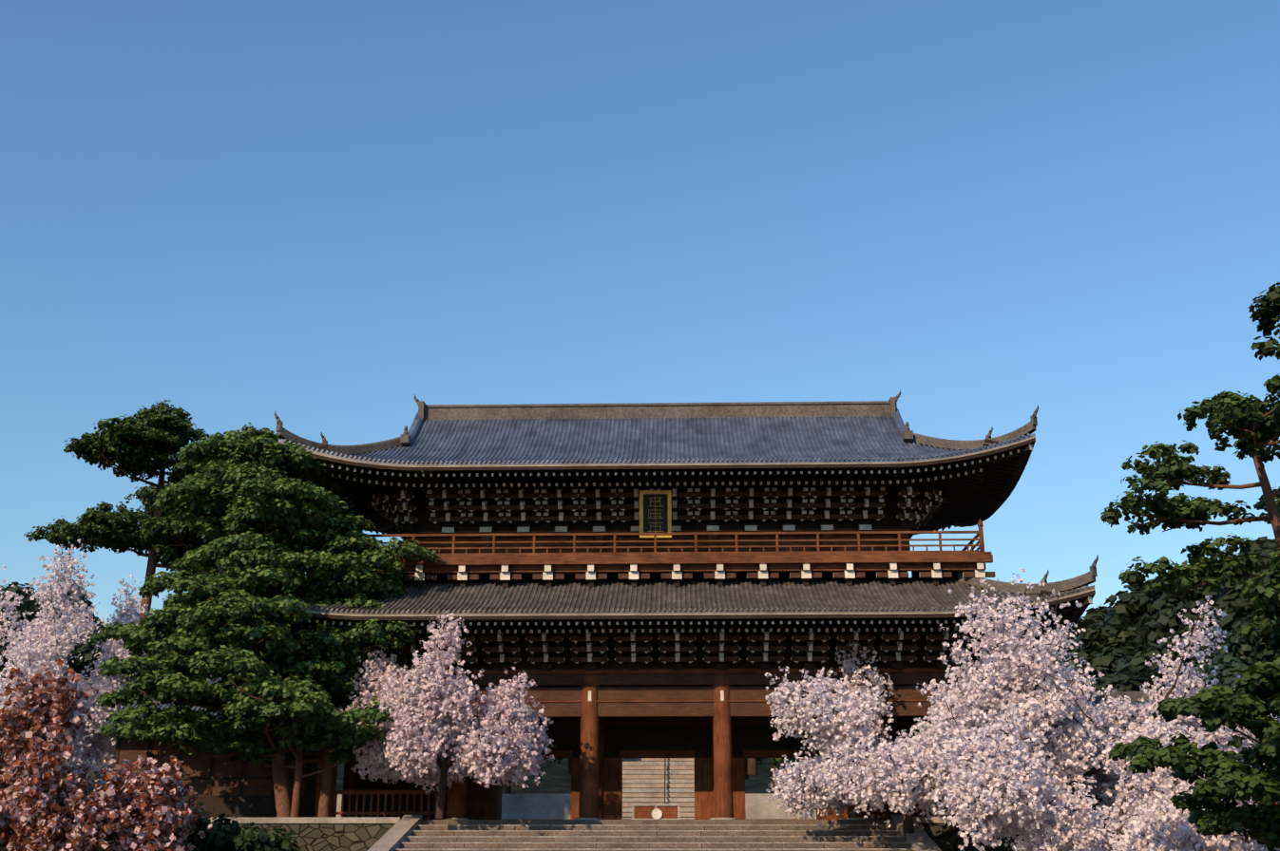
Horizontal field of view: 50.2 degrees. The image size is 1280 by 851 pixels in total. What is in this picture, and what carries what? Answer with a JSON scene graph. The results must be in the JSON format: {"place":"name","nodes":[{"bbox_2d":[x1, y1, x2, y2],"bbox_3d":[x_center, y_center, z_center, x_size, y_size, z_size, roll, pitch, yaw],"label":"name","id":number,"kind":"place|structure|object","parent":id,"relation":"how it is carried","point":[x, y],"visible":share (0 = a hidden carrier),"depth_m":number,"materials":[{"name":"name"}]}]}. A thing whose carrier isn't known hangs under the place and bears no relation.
{"place":"outdoors","nodes":[
{"label":"outdoors","id":0,"kind":"place"},
{"bbox_2d":[3,581,1245,794],"bbox_3d":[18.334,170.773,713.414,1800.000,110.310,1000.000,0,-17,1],"label":"hills","id":1,"kind":"structure","parent":0,"point":[557,779],"depth_m":559.16,"materials":[{"name":"green plant"}]},
{"bbox_2d":[0,536,1279,850],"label":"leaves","id":2,"kind":"object","parent":1,"relation":"on","point":[1110,645],"visible":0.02,"depth_m":350.94,"materials":[{"name":"green plant"}]},
{"bbox_2d":[0,0,1279,627],"label":"sky","id":3,"kind":"structure","parent":0,"point":[323,216],"materials":[{"name":"blue"}]},
{"bbox_3d":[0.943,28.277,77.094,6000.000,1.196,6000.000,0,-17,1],"label":"ground","id":4,"kind":"structure","parent":0,"visible":0},
{"bbox_2d":[335,758,816,820],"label":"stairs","id":5,"kind":"structure","parent":4,"relation":"on","point":[658,780],"depth_m":131.15,"materials":[{"name":"stone"}]},
{"bbox_2d":[0,543,1252,850],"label":"tree limbs","id":6,"kind":"object","parent":4,"relation":"on","point":[751,766],"visible":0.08,"depth_m":70.01,"materials":[{"name":"brown plant"}]},
{"bbox_2d":[0,538,1279,850],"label":"blossoms","id":7,"kind":"object","parent":6,"relation":"attached to","point":[156,814],"visible":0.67,"depth_m":66.87,"materials":[{"name":"pink plant"}]},
{"bbox_2d":[23,282,1279,850],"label":"pine","id":8,"kind":"object","parent":4,"relation":"on","point":[238,487],"depth_m":75.75,"materials":[{"name":"green plant"}]},
{"bbox_2d":[209,815,1122,850],"bbox_3d":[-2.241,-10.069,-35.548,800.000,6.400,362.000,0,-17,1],"label":"stairs","id":9,"kind":"structure","parent":4,"relation":"on","point":[410,833],"depth_m":74.01,"materials":[{"name":"stone"}]},
{"bbox_2d":[98,694,319,818],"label":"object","id":10,"kind":"object","parent":9,"relation":"on","point":[238,789],"visible":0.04,"depth_m":84.08,"materials":[{"name":"brown wood"}]},
{"bbox_2d":[314,488,995,820],"bbox_3d":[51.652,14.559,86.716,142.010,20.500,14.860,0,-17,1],"label":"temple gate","id":11,"kind":"structure","parent":9,"relation":"on","point":[712,720],"depth_m":82.65,"materials":[{"name":"brown wood"}]},
{"bbox_2d":[639,490,671,537],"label":"plaque","id":12,"kind":"object","parent":11,"relation":"attached to","point":[655,511],"visible":0.98,"depth_m":84.93,"materials":[{"name":"black wood"}]},
{"bbox_2d":[361,487,1018,671],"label":"brackets","id":13,"kind":"object","parent":11,"relation":"attached to","point":[916,513],"visible":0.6,"depth_m":85.25,"materials":[{"name":"brown wood"}]},
{"bbox_2d":[261,439,1092,659],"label":"rafters","id":14,"kind":"object","parent":13,"relation":"on","point":[975,495],"visible":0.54,"depth_m":83.47,"materials":[{"name":"brown wood"}]},
{"bbox_2d":[274,390,1038,537],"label":"roof","id":15,"kind":"structure","parent":14,"relation":"on","point":[695,438],"depth_m":89.68,"materials":[{"name":"tile"}]},
{"bbox_2d":[216,554,1098,630],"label":"roof","id":16,"kind":"structure","parent":14,"relation":"on","point":[726,600],"depth_m":79.19,"materials":[{"name":"tile"}]},
{"bbox_2d":[631,803,680,820],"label":"offering box","id":17,"kind":"object","parent":9,"relation":"on","point":[655,811],"visible":0.94,"depth_m":77.70,"materials":[{"name":"brown wood"}]},
{"bbox_2d":[1047,691,1195,817],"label":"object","id":18,"kind":"object","parent":9,"relation":"on","point":[1134,697],"visible":0.04,"depth_m":86.28,"materials":[{"name":"white wood"}]}
]}

